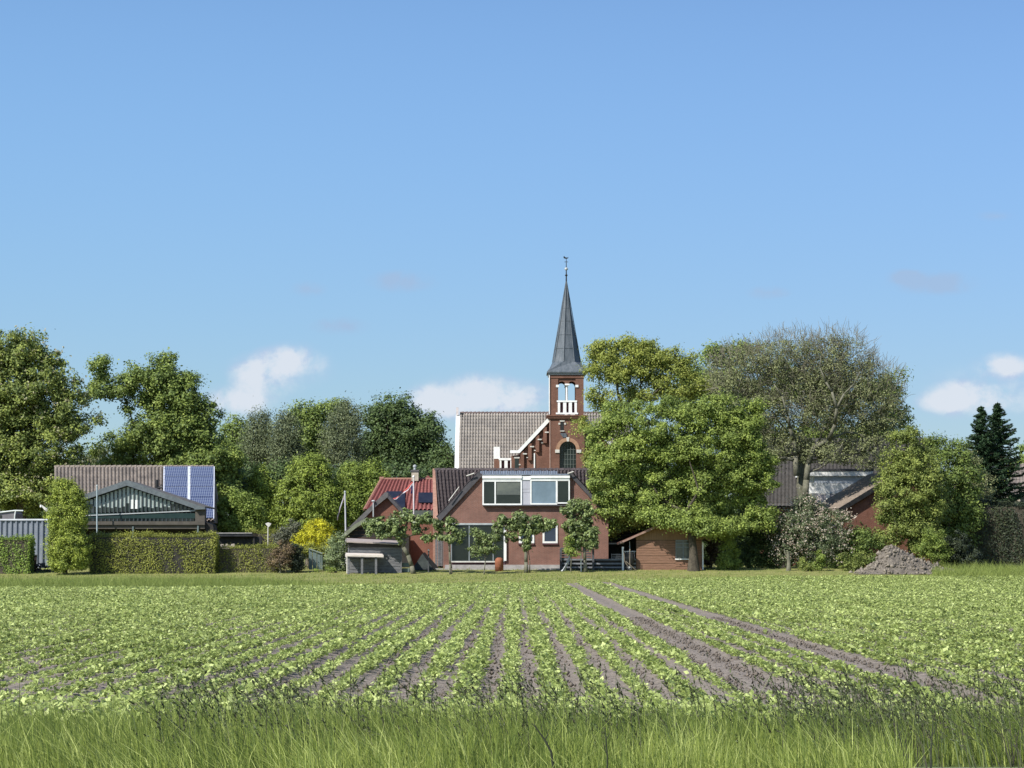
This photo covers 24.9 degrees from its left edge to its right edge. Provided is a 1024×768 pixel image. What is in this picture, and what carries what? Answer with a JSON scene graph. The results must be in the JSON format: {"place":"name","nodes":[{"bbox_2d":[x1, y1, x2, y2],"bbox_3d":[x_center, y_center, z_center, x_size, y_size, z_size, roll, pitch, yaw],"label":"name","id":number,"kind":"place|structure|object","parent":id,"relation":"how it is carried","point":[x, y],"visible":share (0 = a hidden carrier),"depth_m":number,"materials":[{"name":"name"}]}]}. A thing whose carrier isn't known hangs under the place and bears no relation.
{"place":"outdoors","nodes":[
{"label":"outdoors","id":0,"kind":"place"},
{"bbox_2d":[495,558,502,570],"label":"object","id":1,"kind":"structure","parent":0,"point":[498,564],"depth_m":148.12,"materials":[{"name":"ceramic"}]},
{"bbox_2d":[0,560,1016,715],"bbox_3d":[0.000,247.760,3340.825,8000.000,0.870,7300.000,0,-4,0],"label":"ground","id":2,"kind":"structure","parent":0,"point":[667,572],"depth_m":145.26,"materials":[{"name":"green plant"}]},
{"bbox_2d":[0,510,22,518],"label":"caravan","id":3,"kind":"object","parent":2,"relation":"on","point":[10,514],"visible":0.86,"depth_m":157.77,"materials":[{"name":"white metal"}]},
{"bbox_2d":[0,533,35,573],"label":"clipped hedge","id":4,"kind":"object","parent":2,"relation":"on","point":[17,553],"visible":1,"depth_m":145.91,"materials":[{"name":"green plant"}]},
{"bbox_2d":[0,519,49,567],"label":"shipping container","id":5,"kind":"object","parent":2,"relation":"on","point":[37,529],"visible":0.33,"depth_m":152.74,"materials":[{"name":"grey metal"}]},
{"bbox_2d":[36,563,53,571],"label":"brushwood","id":6,"kind":"object","parent":2,"relation":"on","point":[42,565],"visible":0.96,"depth_m":147.72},
{"bbox_2d":[0,322,108,518],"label":"chestnut tree","id":7,"kind":"object","parent":2,"relation":"on","point":[30,419],"visible":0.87,"depth_m":175.08,"materials":[{"name":"green plant"}]},
{"bbox_2d":[40,475,95,574],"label":"conifer","id":8,"kind":"object","parent":2,"relation":"on","point":[68,537],"visible":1,"depth_m":144.79,"materials":[{"name":"green plant"}]},
{"bbox_2d":[0,456,151,518],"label":"distant foliage","id":9,"kind":"object","parent":2,"relation":"on","point":[40,515],"visible":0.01,"depth_m":188.77,"materials":[{"name":"green plant"}]},
{"bbox_2d":[82,443,109,464],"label":"background tree","id":10,"kind":"object","parent":2,"relation":"on","point":[98,457],"visible":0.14,"depth_m":214.64,"materials":[{"name":"green plant"}]},
{"bbox_2d":[96,485,97,532],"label":"pole","id":11,"kind":"object","parent":2,"relation":"on","point":[96,508],"visible":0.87,"depth_m":158.37,"materials":[{"name":"metal"}]},
{"bbox_2d":[47,480,217,566],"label":"glazed outbuilding","id":12,"kind":"structure","parent":2,"relation":"on","point":[128,505],"depth_m":159.75,"materials":[{"name":"glass"}]},
{"bbox_2d":[86,487,193,520],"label":"window","id":13,"kind":"structure","parent":12,"relation":"in","point":[132,489],"depth_m":159.84,"materials":[{"name":"glass"}]},
{"bbox_2d":[54,465,218,530],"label":"barn","id":14,"kind":"structure","parent":2,"relation":"on","point":[196,483],"depth_m":170.84,"materials":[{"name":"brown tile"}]},
{"bbox_2d":[89,529,219,573],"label":"clipped hedge","id":15,"kind":"object","parent":2,"relation":"on","point":[134,553],"visible":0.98,"depth_m":146.10,"materials":[{"name":"green plant"}]},
{"bbox_2d":[74,347,249,500],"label":"oak tree","id":16,"kind":"object","parent":2,"relation":"on","point":[178,430],"visible":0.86,"depth_m":183.21,"materials":[{"name":"green plant"}]},
{"bbox_2d":[217,412,252,453],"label":"tree","id":17,"kind":"object","parent":2,"relation":"on","point":[232,427],"visible":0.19,"depth_m":213.62,"materials":[{"name":"green plant"}]},
{"bbox_2d":[216,533,261,548],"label":"carport","id":18,"kind":"object","parent":2,"relation":"on","point":[237,538],"visible":0.42,"depth_m":152.84,"materials":[{"name":"black metal"}]},
{"bbox_2d":[214,484,269,533],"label":"lime shrub","id":19,"kind":"object","parent":2,"relation":"on","point":[245,511],"visible":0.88,"depth_m":171.16,"materials":[{"name":"green plant"}]},
{"bbox_2d":[216,541,279,572],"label":"clipped hedge","id":20,"kind":"object","parent":2,"relation":"on","point":[241,558],"visible":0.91,"depth_m":147.09,"materials":[{"name":"green plant"}]},
{"bbox_2d":[234,402,278,470],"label":"birch tree","id":21,"kind":"object","parent":2,"relation":"on","point":[257,429],"visible":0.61,"depth_m":205.46,"materials":[{"name":"green plant"}]},
{"bbox_2d":[244,458,278,533],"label":"deciduous tree","id":22,"kind":"object","parent":2,"relation":"on","point":[259,478],"visible":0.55,"depth_m":185.36,"materials":[{"name":"green plant"}]},
{"bbox_2d":[245,524,285,566],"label":"shrub","id":23,"kind":"object","parent":2,"relation":"on","point":[264,538],"visible":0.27,"depth_m":157.78,"materials":[{"name":"green plant"}]},
{"bbox_2d":[235,458,300,532],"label":"distant foliage","id":24,"kind":"object","parent":2,"relation":"on","point":[243,482],"visible":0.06,"depth_m":187.14,"materials":[{"name":"green plant"}]},
{"bbox_2d":[265,539,295,572],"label":"copper bush","id":25,"kind":"object","parent":2,"relation":"on","point":[284,554],"visible":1,"depth_m":146.40,"materials":[{"name":"brown plant"}]},
{"bbox_2d":[258,402,313,563],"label":"birch tree","id":26,"kind":"object","parent":2,"relation":"on","point":[284,441],"visible":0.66,"depth_m":203.50,"materials":[{"name":"green plant"}]},
{"bbox_2d":[270,517,304,566],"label":"grey shrub","id":27,"kind":"object","parent":2,"relation":"on","point":[294,527],"visible":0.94,"depth_m":153.00,"materials":[{"name":"green plant"}]},
{"bbox_2d":[287,540,309,572],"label":"dark bush","id":28,"kind":"object","parent":2,"relation":"on","point":[298,558],"visible":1,"depth_m":146.91,"materials":[{"name":"green plant"}]},
{"bbox_2d":[267,451,348,564],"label":"deciduous tree","id":29,"kind":"object","parent":2,"relation":"on","point":[321,488],"visible":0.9,"depth_m":182.93,"materials":[{"name":"green plant"}]},
{"bbox_2d":[294,540,329,564],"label":"olive bush","id":30,"kind":"object","parent":2,"relation":"on","point":[313,547],"visible":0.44,"depth_m":149.97,"materials":[{"name":"green plant"}]},
{"bbox_2d":[283,396,344,537],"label":"tree","id":31,"kind":"object","parent":2,"relation":"on","point":[312,417],"visible":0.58,"depth_m":215.38,"materials":[{"name":"green plant"}]},
{"bbox_2d":[289,517,338,567],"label":"golden shrub","id":32,"kind":"object","parent":2,"relation":"on","point":[313,534],"visible":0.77,"depth_m":151.94,"materials":[{"name":"yellow plant"}]},
{"bbox_2d":[309,548,321,569],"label":"teal fence panel","id":33,"kind":"object","parent":2,"relation":"on","point":[317,559],"visible":1,"depth_m":147.85,"materials":[{"name":"teal glass"}]},
{"bbox_2d":[313,565,336,572],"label":"plant","id":34,"kind":"object","parent":2,"relation":"on","point":[331,569],"visible":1,"depth_m":146.68,"materials":[{"name":"green plant"}]},
{"bbox_2d":[322,530,350,571],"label":"white flowering bush","id":35,"kind":"object","parent":2,"relation":"on","point":[335,554],"visible":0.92,"depth_m":148.07,"materials":[{"name":"green plant"}]},
{"bbox_2d":[240,450,436,563],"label":"distant foliage","id":36,"kind":"object","parent":2,"relation":"on","point":[395,473],"visible":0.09,"depth_m":199.04,"materials":[{"name":"green plant"}]},
{"bbox_2d":[309,391,371,555],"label":"birch tree","id":37,"kind":"object","parent":2,"relation":"on","point":[340,444],"visible":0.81,"depth_m":204.53,"materials":[{"name":"green plant"}]},
{"bbox_2d":[337,491,346,566],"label":"flagpole","id":38,"kind":"object","parent":2,"relation":"on","point":[344,497],"visible":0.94,"depth_m":162.77,"materials":[{"name":"metal"}]},
{"bbox_2d":[327,454,391,535],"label":"deciduous tree","id":39,"kind":"object","parent":2,"relation":"on","point":[361,482],"visible":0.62,"depth_m":183.93,"materials":[{"name":"green plant"}]},
{"bbox_2d":[345,553,383,573],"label":"open shelter","id":40,"kind":"object","parent":2,"relation":"on","point":[361,565],"visible":0.81,"depth_m":146.17,"materials":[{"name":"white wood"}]},
{"bbox_2d":[3,510,738,561],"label":"wood","id":41,"kind":"object","parent":2,"relation":"on","point":[319,539],"depth_m":237.74,"materials":[{"name":"green plant"}]},
{"bbox_2d":[346,538,409,572],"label":"grey wooden shed","id":42,"kind":"structure","parent":2,"relation":"on","point":[390,561],"depth_m":146.78,"materials":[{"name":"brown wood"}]},
{"bbox_2d":[341,465,432,567],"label":"red roof house","id":43,"kind":"structure","parent":2,"relation":"on","point":[381,501],"depth_m":160.84,"materials":[{"name":"tile"}]},
{"bbox_2d":[402,536,410,567],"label":"side door","id":44,"kind":"structure","parent":43,"relation":"in","point":[408,544],"depth_m":155.80,"materials":[{"name":"grey wood"}]},
{"bbox_2d":[361,507,436,573],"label":"espalier tree","id":45,"kind":"object","parent":2,"relation":"on","point":[380,528],"visible":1,"depth_m":145.91,"materials":[{"name":"green plant"}]},
{"bbox_2d":[351,387,453,469],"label":"tree","id":46,"kind":"object","parent":2,"relation":"on","point":[391,435],"visible":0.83,"depth_m":210.72,"materials":[{"name":"green plant"}]},
{"bbox_2d":[393,476,414,514],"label":"flagpole","id":47,"kind":"object","parent":2,"relation":"on","point":[411,485],"visible":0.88,"depth_m":163.87,"materials":[{"name":"white metal"}]},
{"bbox_2d":[414,552,438,569],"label":"dark tarpaulin","id":48,"kind":"object","parent":2,"relation":"on","point":[421,563],"visible":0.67,"depth_m":148.83,"materials":[{"name":"black fabric"}]},
{"bbox_2d":[411,437,454,475],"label":"tree","id":49,"kind":"object","parent":2,"relation":"on","point":[439,459],"visible":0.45,"depth_m":208.53,"materials":[{"name":"green plant"}]},
{"bbox_2d":[433,515,468,573],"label":"espalier tree","id":50,"kind":"object","parent":2,"relation":"on","point":[449,527],"visible":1,"depth_m":145.47,"materials":[{"name":"green plant"}]},
{"bbox_2d":[0,567,931,586],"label":"lawn grass","id":51,"kind":"structure","parent":2,"relation":"on","point":[430,580],"depth_m":141.08,"materials":[{"name":"green plant"}]},
{"bbox_2d":[467,526,503,573],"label":"espalier tree","id":52,"kind":"object","parent":2,"relation":"on","point":[481,536],"visible":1,"depth_m":145.34,"materials":[{"name":"green plant"}]},
{"bbox_2d":[435,568,559,569],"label":"terrace","id":53,"kind":"structure","parent":2,"relation":"on","point":[494,568],"depth_m":149.48,"materials":[{"name":"concrete"}]},
{"bbox_2d":[0,574,1023,737],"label":"crop plants","id":54,"kind":"object","parent":2,"relation":"on","point":[963,603],"visible":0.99,"depth_m":47.17,"materials":[{"name":"green plant"}]},
{"bbox_2d":[490,509,558,572],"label":"espalier tree","id":55,"kind":"object","parent":2,"relation":"on","point":[520,525],"visible":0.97,"depth_m":146.70,"materials":[{"name":"green plant"}]},
{"bbox_2d":[433,468,651,567],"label":"brick house","id":56,"kind":"structure","parent":2,"relation":"on","point":[479,498],"depth_m":150.69,"materials":[{"name":"brick"}]},
{"bbox_2d":[451,525,504,561],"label":"glass door","id":57,"kind":"structure","parent":56,"relation":"in","point":[460,552],"depth_m":150.60,"materials":[{"name":"glass"}]},
{"bbox_2d":[482,480,521,504],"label":"window","id":58,"kind":"structure","parent":56,"relation":"in","point":[489,495],"depth_m":150.63,"materials":[{"name":"glass"}]},
{"bbox_2d":[530,480,556,504],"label":"window","id":59,"kind":"structure","parent":56,"relation":"in","point":[542,492],"depth_m":150.63,"materials":[{"name":"glass"}]},
{"bbox_2d":[543,525,557,542],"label":"window","id":60,"kind":"structure","parent":56,"relation":"in","point":[551,536],"depth_m":150.67,"materials":[{"name":"glass"}]},
{"bbox_2d":[556,480,569,503],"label":"window","id":61,"kind":"structure","parent":56,"relation":"in","point":[563,486],"depth_m":150.67,"materials":[{"name":"black glass"}]},
{"bbox_2d":[455,256,630,497],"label":"church","id":62,"kind":"structure","parent":2,"relation":"on","point":[519,439],"depth_m":198.75,"materials":[{"name":"brick"}]},
{"bbox_2d":[559,441,575,467],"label":"window","id":63,"kind":"structure","parent":62,"relation":"in","point":[567,455],"depth_m":197.43,"materials":[{"name":"black glass"}]},
{"bbox_2d":[563,535,580,572],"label":"sapling","id":64,"kind":"object","parent":2,"relation":"on","point":[568,548],"visible":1,"depth_m":146.56,"materials":[{"name":"green plant"}]},
{"bbox_2d":[559,497,600,572],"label":"espalier tree","id":65,"kind":"object","parent":2,"relation":"on","point":[588,539],"visible":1,"depth_m":147.11,"materials":[{"name":"green plant"}]},
{"bbox_2d":[560,548,635,569],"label":"slatted fence","id":66,"kind":"object","parent":2,"relation":"on","point":[602,564],"visible":0.68,"depth_m":149.35,"materials":[{"name":"grey wood"}]},
{"bbox_2d":[623,549,635,570],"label":"wheelbarrow","id":67,"kind":"object","parent":2,"relation":"on","point":[629,558],"visible":1,"depth_m":148.94,"materials":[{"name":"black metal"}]},
{"bbox_2d":[568,331,720,508],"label":"young oak tree","id":68,"kind":"object","parent":2,"relation":"on","point":[640,361],"visible":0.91,"depth_m":177.97,"materials":[{"name":"green plant"}]},
{"bbox_2d":[616,525,709,569],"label":"brown wooden shed","id":69,"kind":"structure","parent":2,"relation":"on","point":[655,548],"depth_m":149.50,"materials":[{"name":"brown wood"}]},
{"bbox_2d":[675,540,688,558],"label":"window","id":70,"kind":"structure","parent":69,"relation":"in","point":[682,546],"depth_m":149.50,"materials":[{"name":"grey glass"}]},
{"bbox_2d":[582,450,747,563],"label":"distant foliage","id":71,"kind":"object","parent":2,"relation":"on","point":[740,511],"visible":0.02,"depth_m":190.30,"materials":[{"name":"green plant"}]},
{"bbox_2d":[576,388,782,570],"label":"maple tree","id":72,"kind":"object","parent":2,"relation":"on","point":[704,511],"visible":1,"depth_m":149.76,"materials":[{"name":"green plant"}]},
{"bbox_2d":[701,537,724,567],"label":"bush","id":73,"kind":"object","parent":2,"relation":"on","point":[711,552],"visible":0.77,"depth_m":151.86,"materials":[{"name":"green plant"}]},
{"bbox_2d":[714,533,743,569],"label":"conical bush","id":74,"kind":"object","parent":2,"relation":"on","point":[726,561],"visible":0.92,"depth_m":149.35,"materials":[{"name":"green plant"}]},
{"bbox_2d":[732,507,797,567],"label":"thicket","id":75,"kind":"object","parent":2,"relation":"on","point":[753,549],"visible":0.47,"depth_m":152.68,"materials":[{"name":"green plant"}]},
{"bbox_2d":[657,333,914,439],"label":"background tree","id":76,"kind":"object","parent":2,"relation":"on","point":[704,352],"visible":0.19,"depth_m":185.89,"materials":[{"name":"green plant"}]},
{"bbox_2d":[784,549,790,570],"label":"tree stump","id":77,"kind":"object","parent":2,"relation":"on","point":[788,567],"visible":0.99,"depth_m":148.49,"materials":[{"name":"grey plant"}]},
{"bbox_2d":[797,556,813,570],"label":"shrub","id":78,"kind":"object","parent":2,"relation":"on","point":[802,563],"visible":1,"depth_m":147.97,"materials":[{"name":"green plant"}]},
{"bbox_2d":[700,320,912,566],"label":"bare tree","id":79,"kind":"object","parent":2,"relation":"on","point":[830,379],"visible":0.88,"depth_m":159.62,"materials":[{"name":"green plant"}]},
{"bbox_2d":[761,491,857,568],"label":"blossoming shrub","id":80,"kind":"object","parent":2,"relation":"on","point":[805,507],"visible":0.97,"depth_m":150.72,"materials":[{"name":"green plant"}]},
{"bbox_2d":[750,511,876,566],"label":"undergrowth","id":81,"kind":"object","parent":2,"relation":"on","point":[813,560],"visible":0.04,"depth_m":159.06,"materials":[{"name":"green plant"}]},
{"bbox_2d":[811,549,825,570],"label":"shrub","id":82,"kind":"object","parent":2,"relation":"on","point":[821,560],"visible":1,"depth_m":148.26,"materials":[{"name":"green plant"}]},
{"bbox_2d":[759,438,935,565],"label":"white dormer house","id":83,"kind":"structure","parent":2,"relation":"on","point":[826,481],"depth_m":168.69,"materials":[{"name":"tile"}]},
{"bbox_2d":[835,550,870,570],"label":"shrub","id":84,"kind":"object","parent":2,"relation":"on","point":[854,563],"visible":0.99,"depth_m":148.41,"materials":[{"name":"green plant"}]},
{"bbox_2d":[823,525,887,568],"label":"dark bush","id":85,"kind":"object","parent":2,"relation":"on","point":[864,541],"visible":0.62,"depth_m":150.97,"materials":[{"name":"green plant"}]},
{"bbox_2d":[814,472,941,566],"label":"brick annex","id":86,"kind":"object","parent":2,"relation":"on","point":[855,498],"visible":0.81,"depth_m":159.36,"materials":[{"name":"brown brick"}]},
{"bbox_2d":[848,544,953,574],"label":"earth heap","id":87,"kind":"object","parent":2,"relation":"on","point":[891,559],"visible":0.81,"depth_m":145.88,"materials":[{"name":"soil"}]},
{"bbox_2d":[869,424,954,559],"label":"lime green tree","id":88,"kind":"object","parent":2,"relation":"on","point":[906,514],"visible":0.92,"depth_m":152.20,"materials":[{"name":"green plant"}]},
{"bbox_2d":[910,525,954,565],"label":"flank shrub","id":89,"kind":"object","parent":2,"relation":"on","point":[936,542],"visible":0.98,"depth_m":149.96,"materials":[{"name":"green plant"}]},
{"bbox_2d":[918,429,991,565],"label":"garden tree","id":90,"kind":"object","parent":2,"relation":"on","point":[957,478],"visible":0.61,"depth_m":156.26,"materials":[{"name":"green plant"}]},
{"bbox_2d":[931,530,984,567],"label":"dark bush","id":91,"kind":"object","parent":2,"relation":"on","point":[969,557],"visible":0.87,"depth_m":150.69,"materials":[{"name":"green plant"}]},
{"bbox_2d":[961,448,1003,506],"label":"garden tree","id":92,"kind":"object","parent":2,"relation":"on","point":[986,495],"visible":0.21,"depth_m":160.57,"materials":[{"name":"green plant"}]},
{"bbox_2d":[949,406,1023,505],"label":"spruce tree","id":93,"kind":"object","parent":2,"relation":"on","point":[981,443],"visible":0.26,"depth_m":165.47,"materials":[{"name":"green plant"}]},
{"bbox_2d":[950,497,1023,566],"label":"tall hedge","id":94,"kind":"object","parent":2,"relation":"on","point":[1002,539],"visible":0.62,"depth_m":156.72,"materials":[{"name":"green plant"}]},
{"bbox_2d":[972,402,1023,506],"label":"spruce tree","id":95,"kind":"object","parent":2,"relation":"on","point":[997,422],"visible":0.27,"depth_m":167.74,"materials":[{"name":"green plant"}]},
{"bbox_2d":[1006,463,1023,501],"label":"house","id":96,"kind":"structure","parent":2,"relation":"on","point":[1020,478],"depth_m":178.15,"materials":[{"name":"brown brick"}]},
{"bbox_2d":[1008,440,1023,478],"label":"distant foliage","id":97,"kind":"object","parent":2,"relation":"on","point":[1021,449],"visible":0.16,"depth_m":195.95,"materials":[{"name":"green plant"}]},
{"bbox_2d":[0,660,1023,767],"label":"verge grass","id":98,"kind":"structure","parent":0,"point":[111,742],"depth_m":16.61,"materials":[{"name":"green plant"}]},
{"bbox_2d":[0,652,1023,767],"bbox_3d":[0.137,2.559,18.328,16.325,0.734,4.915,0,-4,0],"label":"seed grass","id":99,"kind":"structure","parent":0,"point":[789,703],"depth_m":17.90,"materials":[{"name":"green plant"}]},
{"bbox_2d":[0,578,1023,723],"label":"field soil","id":100,"kind":"structure","parent":0,"point":[371,675],"depth_m":34.04,"materials":[{"name":"brown soil"}]},
{"bbox_2d":[0,686,1023,738],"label":"edge weeds","id":101,"kind":"object","parent":100,"relation":"on","point":[374,701],"visible":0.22,"depth_m":21.36,"materials":[{"name":"green plant"}]},
{"bbox_2d":[0,558,1023,587],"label":"tall grass","id":102,"kind":"structure","parent":0,"point":[959,570],"depth_m":121.20,"materials":[{"name":"green plant"}]},
{"bbox_2d":[0,0,1023,514],"label":"sky","id":103,"kind":"structure","parent":0,"point":[289,199],"materials":[{"name":"blue"}]},
{"bbox_2d":[907,755,1021,767],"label":"verge","id":104,"kind":"structure","parent":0,"point":[961,766],"depth_m":17.02,"materials":[{"name":"green plant"}]},
{"bbox_2d":[532,720,554,767],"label":"dry stem","id":105,"kind":"object","parent":104,"relation":"on","point":[550,750],"visible":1,"depth_m":15.16,"materials":[{"name":"green plant"}]},
{"bbox_2d":[603,730,609,767],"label":"dry stem","id":106,"kind":"object","parent":104,"relation":"on","point":[606,750],"visible":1,"depth_m":15.16,"materials":[{"name":"green plant"}]},
{"bbox_2d":[927,718,935,767],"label":"dry stem","id":107,"kind":"object","parent":104,"relation":"on","point":[930,749],"visible":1,"depth_m":15.36,"materials":[{"name":"green plant"}]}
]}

